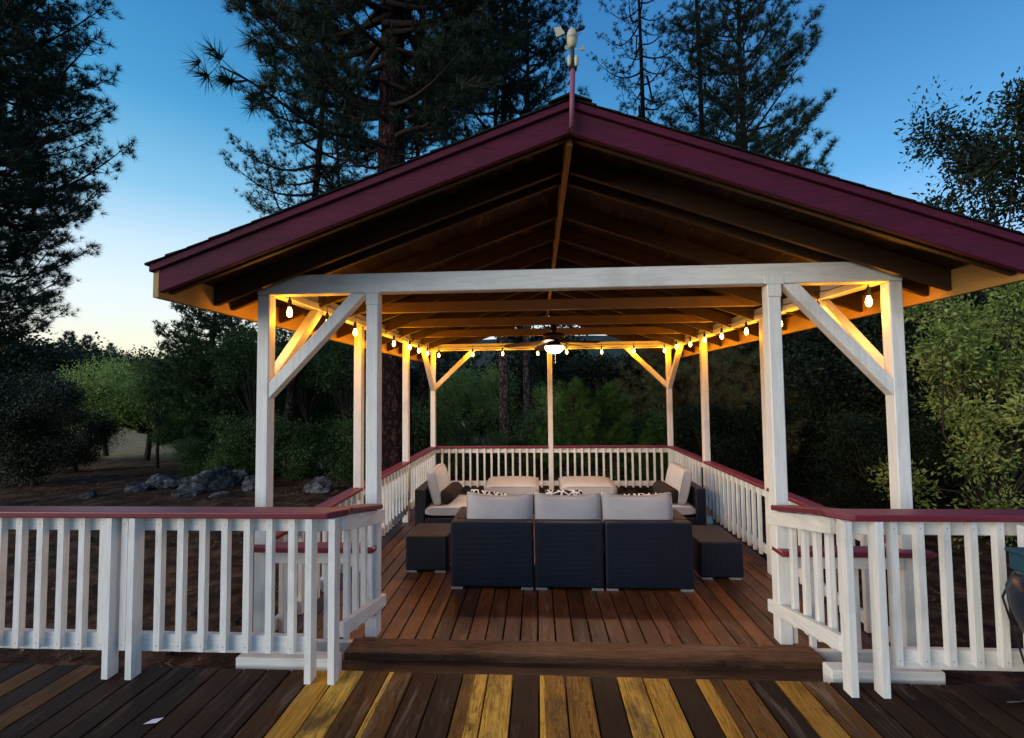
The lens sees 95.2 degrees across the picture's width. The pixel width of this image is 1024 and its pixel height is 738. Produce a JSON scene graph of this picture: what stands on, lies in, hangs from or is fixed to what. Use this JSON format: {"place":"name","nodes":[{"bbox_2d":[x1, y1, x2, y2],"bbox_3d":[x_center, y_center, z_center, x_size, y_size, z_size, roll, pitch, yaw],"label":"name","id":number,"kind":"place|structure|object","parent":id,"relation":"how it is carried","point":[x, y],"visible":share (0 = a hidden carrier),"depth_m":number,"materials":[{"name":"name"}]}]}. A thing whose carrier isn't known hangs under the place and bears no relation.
{"place":"outdoors","nodes":[
{"label":"outdoors","id":0,"kind":"place"},
{"bbox_2d":[139,335,658,373],"bbox_3d":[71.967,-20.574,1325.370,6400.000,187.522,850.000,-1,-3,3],"label":"hills","id":1,"kind":"structure","parent":0,"point":[621,351],"depth_m":1280.84,"materials":[{"name":"green plant"}]},
{"bbox_2d":[0,378,1023,686],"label":"ground","id":2,"kind":"structure","parent":0,"point":[122,460],"depth_m":7.10,"materials":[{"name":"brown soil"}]},
{"bbox_2d":[0,363,86,464],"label":"dark oak","id":3,"kind":"object","parent":2,"relation":"on","point":[33,378],"visible":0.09,"depth_m":18.00,"materials":[{"name":"green plant"}]},
{"bbox_2d":[0,322,96,379],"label":"ridge oak","id":4,"kind":"object","parent":2,"relation":"on","point":[1,346],"visible":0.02,"depth_m":47.79,"materials":[{"name":"green plant"}]},
{"bbox_2d":[0,341,103,394],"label":"ridge oak","id":5,"kind":"object","parent":2,"relation":"on","point":[15,363],"visible":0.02,"depth_m":47.05,"materials":[{"name":"green plant"}]},
{"bbox_2d":[0,371,104,487],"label":"bush","id":6,"kind":"object","parent":2,"relation":"on","point":[29,452],"visible":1,"depth_m":12.71,"materials":[{"name":"green plant"}]},
{"bbox_2d":[0,331,107,398],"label":"ridge oak","id":7,"kind":"object","parent":2,"relation":"on","point":[19,348],"visible":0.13,"depth_m":47.62,"materials":[{"name":"green plant"}]},
{"bbox_2d":[0,326,111,400],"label":"ridge oak","id":8,"kind":"object","parent":2,"relation":"on","point":[87,351],"visible":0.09,"depth_m":52.93,"materials":[{"name":"green plant"}]},
{"bbox_2d":[0,336,113,412],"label":"ridge oak","id":9,"kind":"object","parent":2,"relation":"on","point":[70,353],"visible":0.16,"depth_m":48.47,"materials":[{"name":"green plant"}]},
{"bbox_2d":[4,342,117,412],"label":"ridge oak","id":10,"kind":"object","parent":2,"relation":"on","point":[63,368],"visible":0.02,"depth_m":48.70,"materials":[{"name":"green plant"}]},
{"bbox_2d":[56,330,81,353],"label":"ridge pine","id":11,"kind":"object","parent":2,"relation":"on","point":[70,333],"visible":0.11,"depth_m":79.27,"materials":[{"name":"green plant"}]},
{"bbox_2d":[0,0,141,347],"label":"edge pine","id":12,"kind":"object","parent":2,"relation":"on","point":[37,92],"visible":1,"depth_m":10.69,"materials":[{"name":"green plant"}]},
{"bbox_2d":[31,405,127,473],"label":"dark oak","id":13,"kind":"object","parent":2,"relation":"on","point":[102,429],"visible":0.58,"depth_m":16.24,"materials":[{"name":"green plant"}]},
{"bbox_2d":[80,334,96,352],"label":"ridge pine","id":14,"kind":"object","parent":2,"relation":"on","point":[88,337],"visible":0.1,"depth_m":89.94,"materials":[{"name":"green plant"}]},
{"bbox_2d":[65,375,145,455],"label":"meadow oak","id":15,"kind":"object","parent":2,"relation":"on","point":[105,454],"visible":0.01,"depth_m":21.92,"materials":[{"name":"green plant"}]},
{"bbox_2d":[50,346,204,459],"bbox_3d":[-15.267,1.544,19.652,5.833,5.025,4.805,1,-3,-22],"label":"meadow oak","id":16,"kind":"object","parent":2,"relation":"on","point":[121,409],"visible":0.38,"depth_m":18.64,"materials":[{"name":"green plant"}]},
{"bbox_2d":[124,482,151,492],"bbox_3d":[-9.462,3.043,11.829,0.581,0.357,0.614,1,-3,-29],"label":"boulder","id":17,"kind":"object","parent":2,"relation":"on","point":[133,487],"visible":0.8,"depth_m":11.64,"materials":[{"name":"grey stone"}]},
{"bbox_2d":[98,344,180,381],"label":"ridge oak","id":18,"kind":"object","parent":2,"relation":"on","point":[147,354],"visible":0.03,"depth_m":62.99,"materials":[{"name":"green plant"}]},
{"bbox_2d":[111,354,193,468],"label":"thin tree","id":19,"kind":"object","parent":2,"relation":"on","point":[145,391],"visible":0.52,"depth_m":16.27,"materials":[{"name":"green plant"}]},
{"bbox_2d":[145,473,180,489],"bbox_3d":[-8.963,2.984,12.136,1.168,0.567,0.758,-1,-3,12],"label":"boulder","id":20,"kind":"object","parent":2,"relation":"on","point":[159,481],"visible":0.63,"depth_m":11.95,"materials":[{"name":"grey stone"}]},
{"bbox_2d":[127,369,204,460],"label":"meadow oak","id":21,"kind":"object","parent":2,"relation":"on","point":[138,413],"visible":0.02,"depth_m":19.04,"materials":[{"name":"green plant"}]},
{"bbox_2d":[145,400,216,454],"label":"green oak","id":22,"kind":"object","parent":2,"relation":"on","point":[163,436],"visible":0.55,"depth_m":14.68,"materials":[{"name":"green plant"}]},
{"bbox_2d":[171,487,203,498],"bbox_3d":[-7.733,2.998,11.209,0.680,0.250,0.732,-2,-3,30],"label":"boulder","id":23,"kind":"object","parent":2,"relation":"on","point":[185,492],"visible":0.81,"depth_m":11.05,"materials":[{"name":"grey stone"}]},
{"bbox_2d":[162,435,237,476],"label":"shrub","id":24,"kind":"object","parent":2,"relation":"on","point":[192,448],"visible":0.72,"depth_m":13.62,"materials":[{"name":"green plant"}]},
{"bbox_2d":[176,467,238,490],"bbox_3d":[-7.787,2.956,11.941,0.832,0.855,1.358,-3,-4,44],"label":"boulder","id":25,"kind":"object","parent":2,"relation":"on","point":[216,478],"visible":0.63,"depth_m":11.74,"materials":[{"name":"grey stone"}]},
{"bbox_2d":[140,302,282,461],"bbox_3d":[-10.267,-0.468,15.962,4.216,8.280,3.945,-2,-3,25],"label":"oak tree","id":26,"kind":"object","parent":2,"relation":"on","point":[190,361],"visible":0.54,"depth_m":15.26,"materials":[{"name":"green plant"}]},
{"bbox_2d":[232,469,247,484],"bbox_3d":[-7.462,3.002,12.494,0.807,0.580,0.684,0,-3,-7],"label":"boulder","id":27,"kind":"object","parent":2,"relation":"on","point":[241,474],"visible":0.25,"depth_m":12.45,"materials":[{"name":"grey stone"}]},
{"bbox_2d":[194,344,296,434],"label":"green oak","id":28,"kind":"object","parent":2,"relation":"on","point":[278,397],"visible":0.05,"depth_m":17.12,"materials":[{"name":"green plant"}]},
{"bbox_2d":[241,474,255,490],"bbox_3d":[-6.572,2.949,11.947,0.635,0.498,0.798,1,-3,-32],"label":"boulder","id":29,"kind":"object","parent":2,"relation":"on","point":[248,483],"visible":0.38,"depth_m":11.69,"materials":[{"name":"grey stone"}]},
{"bbox_2d":[202,321,314,443],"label":"thin tree","id":30,"kind":"object","parent":2,"relation":"on","point":[248,348],"visible":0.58,"depth_m":14.06,"materials":[{"name":"green plant"}]},
{"bbox_2d":[195,410,330,476],"bbox_3d":[-7.234,2.279,13.612,3.083,2.373,3.479,-1,-3,3],"label":"shrub","id":31,"kind":"object","parent":2,"relation":"on","point":[229,448],"visible":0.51,"depth_m":12.91,"materials":[{"name":"green plant"}]},
{"bbox_2d":[217,0,379,466],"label":"leaning pine","id":32,"kind":"object","parent":2,"relation":"on","point":[292,388],"visible":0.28,"depth_m":14.10,"materials":[{"name":"green plant"}]},
{"bbox_2d":[244,329,352,426],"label":"thin tree","id":33,"kind":"object","parent":2,"relation":"on","point":[303,373],"visible":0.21,"depth_m":15.67,"materials":[{"name":"green plant"}]},
{"bbox_2d":[273,415,351,479],"bbox_3d":[-6.352,2.414,14.148,3.044,2.076,2.697,-1,-3,19],"label":"shrub","id":34,"kind":"object","parent":2,"relation":"on","point":[288,471],"visible":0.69,"depth_m":13.39,"materials":[{"name":"green plant"}]},
{"bbox_2d":[302,476,332,492],"bbox_3d":[-4.769,2.941,11.629,0.632,0.542,0.603,-2,-3,28],"label":"boulder","id":35,"kind":"object","parent":2,"relation":"on","point":[321,484],"visible":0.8,"depth_m":11.51,"materials":[{"name":"grey stone"}]},
{"bbox_2d":[274,404,365,483],"bbox_3d":[-4.901,2.237,13.660,3.275,2.521,3.697,-2,-3,34],"label":"shrub","id":36,"kind":"object","parent":2,"relation":"on","point":[344,439],"visible":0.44,"depth_m":13.29,"materials":[{"name":"green plant"}]},
{"bbox_2d":[279,357,365,461],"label":"green oak","id":37,"kind":"object","parent":2,"relation":"on","point":[320,411],"visible":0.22,"depth_m":18.33,"materials":[{"name":"green plant"}]},
{"bbox_2d":[282,86,373,462],"bbox_3d":[-6.541,-3.830,17.405,4.477,15.254,4.095,-1,-3,3],"label":"slender pine","id":38,"kind":"object","parent":2,"relation":"on","point":[339,181],"visible":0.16,"depth_m":16.90,"materials":[{"name":"green plant"}]},
{"bbox_2d":[306,336,365,453],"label":"thin tree","id":39,"kind":"object","parent":2,"relation":"on","point":[333,377],"visible":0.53,"depth_m":14.57,"materials":[{"name":"green plant"}]},
{"bbox_2d":[180,0,545,492],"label":"ponderosa pine","id":40,"kind":"object","parent":2,"relation":"on","point":[460,55],"visible":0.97,"depth_m":11.60,"materials":[{"name":"green plant"}]},
{"bbox_2d":[349,67,469,446],"bbox_3d":[-3.160,-4.157,16.014,4.647,15.597,5.107,0,-3,-22],"label":"gnarled pine","id":41,"kind":"object","parent":2,"relation":"on","point":[423,386],"visible":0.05,"depth_m":16.10,"materials":[{"name":"green plant"}]},
{"bbox_2d":[344,394,479,476],"bbox_3d":[-3.108,2.180,14.714,3.853,2.966,4.349,-1,-3,3],"label":"shrub","id":42,"kind":"object","parent":2,"relation":"on","point":[418,448],"visible":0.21,"depth_m":13.80,"materials":[{"name":"green plant"}]},
{"bbox_2d":[410,361,466,443],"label":"forest oak","id":43,"kind":"object","parent":2,"relation":"on","point":[415,384],"visible":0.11,"depth_m":20.40,"materials":[{"name":"green plant"}]},
{"bbox_2d":[410,342,494,428],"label":"oak tree","id":44,"kind":"object","parent":2,"relation":"on","point":[446,357],"visible":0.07,"depth_m":27.09,"materials":[{"name":"green plant"}]},
{"bbox_2d":[413,417,496,478],"bbox_3d":[-1.653,2.451,13.923,2.697,2.076,3.044,2,-3,-40],"label":"shrub","id":45,"kind":"object","parent":2,"relation":"on","point":[452,436],"visible":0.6,"depth_m":13.95,"materials":[{"name":"green plant"}]},
{"bbox_2d":[411,357,522,434],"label":"meadow oak","id":46,"kind":"object","parent":2,"relation":"on","point":[485,403],"visible":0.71,"depth_m":19.14,"materials":[{"name":"green plant"}]},
{"bbox_2d":[448,359,519,444],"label":"forest oak","id":47,"kind":"object","parent":2,"relation":"on","point":[482,431],"visible":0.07,"depth_m":25.17,"materials":[{"name":"green plant"}]},
{"bbox_2d":[463,34,518,434],"bbox_3d":[-0.462,-6.092,20.464,3.842,20.253,3.730,-1,-3,3],"label":"thin dark pine","id":48,"kind":"object","parent":2,"relation":"on","point":[497,364],"visible":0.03,"depth_m":20.07,"materials":[{"name":"green plant"}]},
{"bbox_2d":[406,0,581,457],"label":"shadowed pine","id":49,"kind":"object","parent":2,"relation":"on","point":[504,387],"visible":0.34,"depth_m":16.61,"materials":[{"name":"green plant"}]},
{"bbox_2d":[475,368,543,442],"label":"forest oak","id":50,"kind":"object","parent":2,"relation":"on","point":[520,396],"visible":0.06,"depth_m":21.83,"materials":[{"name":"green plant"}]},
{"bbox_2d":[0,663,1023,737],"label":"house deck","id":51,"kind":"structure","parent":2,"relation":"on","point":[58,701],"depth_m":2.39,"materials":[{"name":"brown wood"}]},
{"bbox_2d":[0,504,385,684],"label":"deck railing","id":52,"kind":"object","parent":51,"relation":"on","point":[122,529],"visible":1,"depth_m":2.71,"materials":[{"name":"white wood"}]},
{"bbox_2d":[236,651,341,672],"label":"white sill","id":53,"kind":"structure","parent":51,"relation":"on","point":[291,662],"depth_m":2.79,"materials":[{"name":"paint"}]},
{"bbox_2d":[341,638,826,737],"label":"deck steps","id":54,"kind":"structure","parent":51,"relation":"on","point":[801,664],"depth_m":3.02,"materials":[{"name":"brown wood"}]},
{"bbox_2d":[823,662,945,685],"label":"white sill","id":55,"kind":"structure","parent":54,"relation":"on","point":[832,671],"depth_m":2.60,"materials":[{"name":"paint"}]},
{"bbox_2d":[766,505,1023,698],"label":"deck railing","id":56,"kind":"object","parent":51,"relation":"on","point":[875,526],"visible":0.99,"depth_m":2.48,"materials":[{"name":"white paint"}]},
{"bbox_2d":[1004,547,1023,633],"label":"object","id":57,"kind":"object","parent":51,"relation":"on","point":[1014,585],"visible":0.98,"depth_m":2.19,"materials":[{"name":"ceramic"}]},
{"bbox_2d":[1001,570,1023,702],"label":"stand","id":58,"kind":"object","parent":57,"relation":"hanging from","point":[1015,635],"visible":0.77,"depth_m":2.34,"materials":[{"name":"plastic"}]},
{"bbox_2d":[1017,525,1023,642],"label":"short post","id":59,"kind":"object","parent":51,"relation":"on","point":[1020,534],"visible":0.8,"depth_m":2.39,"materials":[{"name":"white paint"}]},
{"bbox_2d":[481,426,559,475],"bbox_3d":[0.040,2.630,14.503,2.609,1.780,2.312,1,-3,-25],"label":"shrub","id":60,"kind":"object","parent":2,"relation":"on","point":[502,439],"visible":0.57,"depth_m":14.29,"materials":[{"name":"green plant"}]},
{"bbox_2d":[461,325,593,430],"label":"forest oak","id":61,"kind":"object","parent":2,"relation":"on","point":[560,357],"visible":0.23,"depth_m":22.52,"materials":[{"name":"green plant"}]},
{"bbox_2d":[485,0,589,445],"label":"twin pine","id":62,"kind":"object","parent":2,"relation":"on","point":[526,377],"visible":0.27,"depth_m":17.37,"materials":[{"name":"green plant"}]},
{"bbox_2d":[502,402,603,475],"bbox_3d":[1.201,2.389,15.372,3.468,2.669,3.914,0,-3,-9],"label":"shrub","id":63,"kind":"object","parent":2,"relation":"on","point":[532,434],"visible":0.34,"depth_m":14.57,"materials":[{"name":"green plant"}]},
{"bbox_2d":[514,376,591,455],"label":"meadow oak","id":64,"kind":"object","parent":2,"relation":"on","point":[542,397],"visible":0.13,"depth_m":17.96,"materials":[{"name":"green plant"}]},
{"bbox_2d":[511,351,598,442],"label":"forest oak","id":65,"kind":"object","parent":2,"relation":"on","point":[541,370],"visible":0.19,"depth_m":18.95,"materials":[{"name":"green plant"}]},
{"bbox_2d":[535,376,600,475],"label":"young pine","id":66,"kind":"object","parent":2,"relation":"on","point":[566,404],"visible":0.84,"depth_m":12.09,"materials":[{"name":"green plant"}]},
{"bbox_2d":[144,92,1023,662],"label":"gazebo","id":67,"kind":"object","parent":2,"relation":"on","point":[626,228],"visible":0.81,"depth_m":3.41,"materials":[{"name":"white paint"}]},
{"bbox_2d":[406,523,450,572],"bbox_3d":[-0.914,2.018,5.311,0.455,0.389,0.522,-1,-3,3],"label":"wicker side table","id":68,"kind":"object","parent":67,"relation":"on","point":[428,546],"visible":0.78,"depth_m":5.06,"materials":[{"name":"wicker"}]},
{"bbox_2d":[415,463,466,525],"bbox_3d":[-0.862,1.818,6.541,0.820,0.901,0.760,-1,-3,3],"label":"wicker armchair","id":69,"kind":"object","parent":67,"relation":"on","point":[430,507],"visible":0.66,"depth_m":6.23,"materials":[{"name":"grey fabric"}]},
{"bbox_2d":[440,482,461,503],"bbox_3d":[-0.852,1.724,6.535,0.200,0.200,0.620,-1,-3,7],"label":"bolster pillow","id":70,"kind":"object","parent":69,"relation":"on","point":[452,491],"visible":0.99,"depth_m":6.28,"materials":[{"name":"brown fabric"}]},
{"bbox_2d":[451,492,533,589],"bbox_3d":[-0.179,1.740,4.989,0.825,0.899,0.748,-1,-3,3],"label":"wicker sofa","id":71,"kind":"object","parent":67,"relation":"on","point":[492,541],"visible":1,"depth_m":4.62,"materials":[{"name":"black wicker"}]},
{"bbox_2d":[484,476,538,515],"bbox_3d":[0.015,2.064,7.695,0.860,0.498,0.850,-1,-3,3],"label":"wicker armchair","id":72,"kind":"object","parent":67,"relation":"on","point":[510,485],"visible":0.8,"depth_m":7.34,"materials":[{"name":"grey fabric"}]},
{"bbox_2d":[504,324,600,363],"bbox_3d":[0.514,-0.324,6.231,1.241,0.533,1.286,-1,-3,3],"label":"ceiling fan","id":73,"kind":"object","parent":67,"relation":"attached to","point":[553,337],"visible":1,"depth_m":6.16,"materials":[{"name":"brown metal"}]},
{"bbox_2d":[534,492,603,590],"bbox_3d":[0.579,1.730,4.948,0.678,0.899,0.748,-1,-3,3],"label":"wicker sofa","id":74,"kind":"object","parent":67,"relation":"on","point":[569,553],"visible":1,"depth_m":4.58,"materials":[{"name":"black wicker"}]},
{"bbox_2d":[545,490,582,494],"bbox_3d":[0.563,1.504,5.013,0.400,0.400,0.157,-1,-17,3],"label":"throw pillow","id":75,"kind":"object","parent":74,"relation":"on","point":[566,492],"visible":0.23,"depth_m":5.02,"materials":[{"name":"black fabric"}]},
{"bbox_2d":[554,25,585,128],"bbox_3d":[0.350,-1.731,2.761,0.161,0.619,0.113,1,-3,-28],"label":"weather station","id":76,"kind":"object","parent":67,"relation":"attached to","point":[572,59],"visible":1,"depth_m":2.75,"materials":[{"name":"white plastic"}]},
{"bbox_2d":[287,284,872,356],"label":"string lights","id":77,"kind":"object","parent":67,"relation":"hanging from","point":[868,301],"visible":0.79,"depth_m":5.58,"materials":[{"name":"glowing bulb glass"},{"name":"black plastic"}]},
{"bbox_2d":[558,476,616,506],"bbox_3d":[1.211,2.049,7.629,0.865,0.498,0.850,-1,-3,3],"label":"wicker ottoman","id":78,"kind":"object","parent":67,"relation":"on","point":[589,484],"visible":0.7,"depth_m":7.32,"materials":[{"name":"grey fabric"}]},
{"bbox_2d":[600,492,693,591],"bbox_3d":[1.349,1.720,4.906,0.844,0.899,0.748,-1,-3,3],"label":"wicker sofa","id":79,"kind":"object","parent":67,"relation":"on","point":[647,541],"visible":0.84,"depth_m":4.54,"materials":[{"name":"black wicker"}]},
{"bbox_2d":[665,462,706,524],"bbox_3d":[2.095,1.784,6.460,0.895,0.901,0.760,-1,-3,3],"label":"wicker armchair","id":80,"kind":"object","parent":67,"relation":"on","point":[690,505],"visible":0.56,"depth_m":6.13,"materials":[{"name":"grey fabric"}]},
{"bbox_2d":[652,481,678,502],"bbox_3d":[2.124,1.689,6.453,0.200,0.200,0.620,-1,-3,-1],"label":"bolster pillow","id":81,"kind":"object","parent":80,"relation":"on","point":[661,486],"visible":0.81,"depth_m":6.30,"materials":[{"name":"brown fabric"}]},
{"bbox_2d":[692,525,743,579],"bbox_3d":[2.163,1.980,5.089,0.435,0.381,0.630,-1,-3,3],"label":"wicker side table","id":82,"kind":"object","parent":67,"relation":"on","point":[717,550],"visible":0.8,"depth_m":4.78,"materials":[{"name":"wicker"}]},
{"bbox_2d":[558,349,627,444],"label":"forest oak","id":83,"kind":"object","parent":2,"relation":"on","point":[586,352],"visible":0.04,"depth_m":20.42,"materials":[{"name":"green plant"}]},
{"bbox_2d":[579,380,648,486],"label":"young pine","id":84,"kind":"object","parent":2,"relation":"on","point":[611,397],"visible":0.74,"depth_m":12.55,"materials":[{"name":"green plant"}]},
{"bbox_2d":[576,349,663,444],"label":"forest oak","id":85,"kind":"object","parent":2,"relation":"on","point":[610,373],"visible":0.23,"depth_m":18.66,"materials":[{"name":"green plant"}]},
{"bbox_2d":[566,401,689,487],"bbox_3d":[3.423,2.228,13.420,3.914,2.669,3.468,-1,-3,6],"label":"shrub","id":86,"kind":"object","parent":2,"relation":"on","point":[655,418],"visible":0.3,"depth_m":12.78,"materials":[{"name":"green plant"}]},
{"bbox_2d":[596,351,660,429],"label":"forest oak","id":87,"kind":"object","parent":2,"relation":"on","point":[628,360],"visible":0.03,"depth_m":19.23,"materials":[{"name":"green plant"}]},
{"bbox_2d":[587,0,709,457],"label":"bare limbed pine","id":88,"kind":"object","parent":2,"relation":"on","point":[641,95],"visible":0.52,"depth_m":20.15,"materials":[{"name":"green plant"}]},
{"bbox_2d":[634,422,667,492],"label":"young pine","id":89,"kind":"object","parent":2,"relation":"on","point":[654,434],"visible":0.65,"depth_m":11.54,"materials":[{"name":"green plant"}]},
{"bbox_2d":[602,348,724,452],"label":"oak","id":90,"kind":"object","parent":2,"relation":"on","point":[635,398],"visible":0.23,"depth_m":14.82,"materials":[{"name":"green plant"}]},
{"bbox_2d":[647,0,765,140],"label":"straight pine","id":91,"kind":"object","parent":2,"relation":"on","point":[679,46],"visible":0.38,"depth_m":18.52,"materials":[{"name":"green plant"}]},
{"bbox_2d":[660,398,763,495],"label":"dark oak","id":92,"kind":"object","parent":2,"relation":"on","point":[693,417],"visible":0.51,"depth_m":11.25,"materials":[{"name":"green plant"}]},
{"bbox_2d":[661,0,839,173],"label":"bushy pine","id":93,"kind":"object","parent":2,"relation":"on","point":[748,113],"visible":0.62,"depth_m":16.05,"materials":[{"name":"green plant"}]},
{"bbox_2d":[673,329,860,466],"bbox_3d":[6.586,0.381,12.576,4.421,5.862,4.778,-1,-3,3],"label":"browning pine","id":94,"kind":"object","parent":2,"relation":"on","point":[743,372],"visible":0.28,"depth_m":11.68,"materials":[{"name":"green plant"}]},
{"bbox_2d":[700,394,836,497],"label":"dark oak","id":95,"kind":"object","parent":2,"relation":"on","point":[802,413],"visible":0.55,"depth_m":10.86,"materials":[{"name":"green plant"}]},
{"bbox_2d":[687,318,870,470],"bbox_3d":[8.459,0.690,14.475,6.276,6.226,6.030,-1,-3,15],"label":"dark oak","id":96,"kind":"object","parent":2,"relation":"on","point":[841,383],"visible":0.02,"depth_m":14.42,"materials":[{"name":"green plant"}]},
{"bbox_2d":[713,300,1023,499],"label":"dark oak","id":97,"kind":"object","parent":2,"relation":"on","point":[817,342],"visible":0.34,"depth_m":10.30,"materials":[{"name":"green plant"}]},
{"bbox_2d":[798,402,981,508],"bbox_3d":[7.074,1.870,8.686,2.412,2.491,2.510,0,-3,-22],"label":"dark oak","id":98,"kind":"object","parent":2,"relation":"on","point":[854,426],"visible":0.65,"depth_m":8.69,"materials":[{"name":"green plant"}]},
{"bbox_2d":[837,284,1023,506],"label":"dark oak","id":99,"kind":"object","parent":2,"relation":"on","point":[978,297],"visible":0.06,"depth_m":9.61,"materials":[{"name":"green plant"}]},
{"bbox_2d":[865,281,1023,558],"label":"yellow green oak","id":100,"kind":"object","parent":2,"relation":"on","point":[962,365],"visible":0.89,"depth_m":6.87,"materials":[{"name":"green plant"}]},
{"bbox_2d":[893,66,1023,397],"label":"tall oak","id":101,"kind":"object","parent":2,"relation":"on","point":[981,160],"visible":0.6,"depth_m":9.31,"materials":[{"name":"green plant"}]},
{"bbox_2d":[909,409,1023,541],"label":"dark oak","id":102,"kind":"object","parent":2,"relation":"on","point":[935,437],"visible":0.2,"depth_m":7.88,"materials":[{"name":"green plant"}]},
{"bbox_2d":[921,282,1023,500],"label":"edge oak","id":103,"kind":"object","parent":2,"relation":"on","point":[1007,395],"visible":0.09,"depth_m":8.28,"materials":[{"name":"green plant"}]},
{"bbox_2d":[0,0,1023,358],"label":"sky","id":104,"kind":"structure","parent":0,"point":[877,54],"materials":[{"name":"blue"}]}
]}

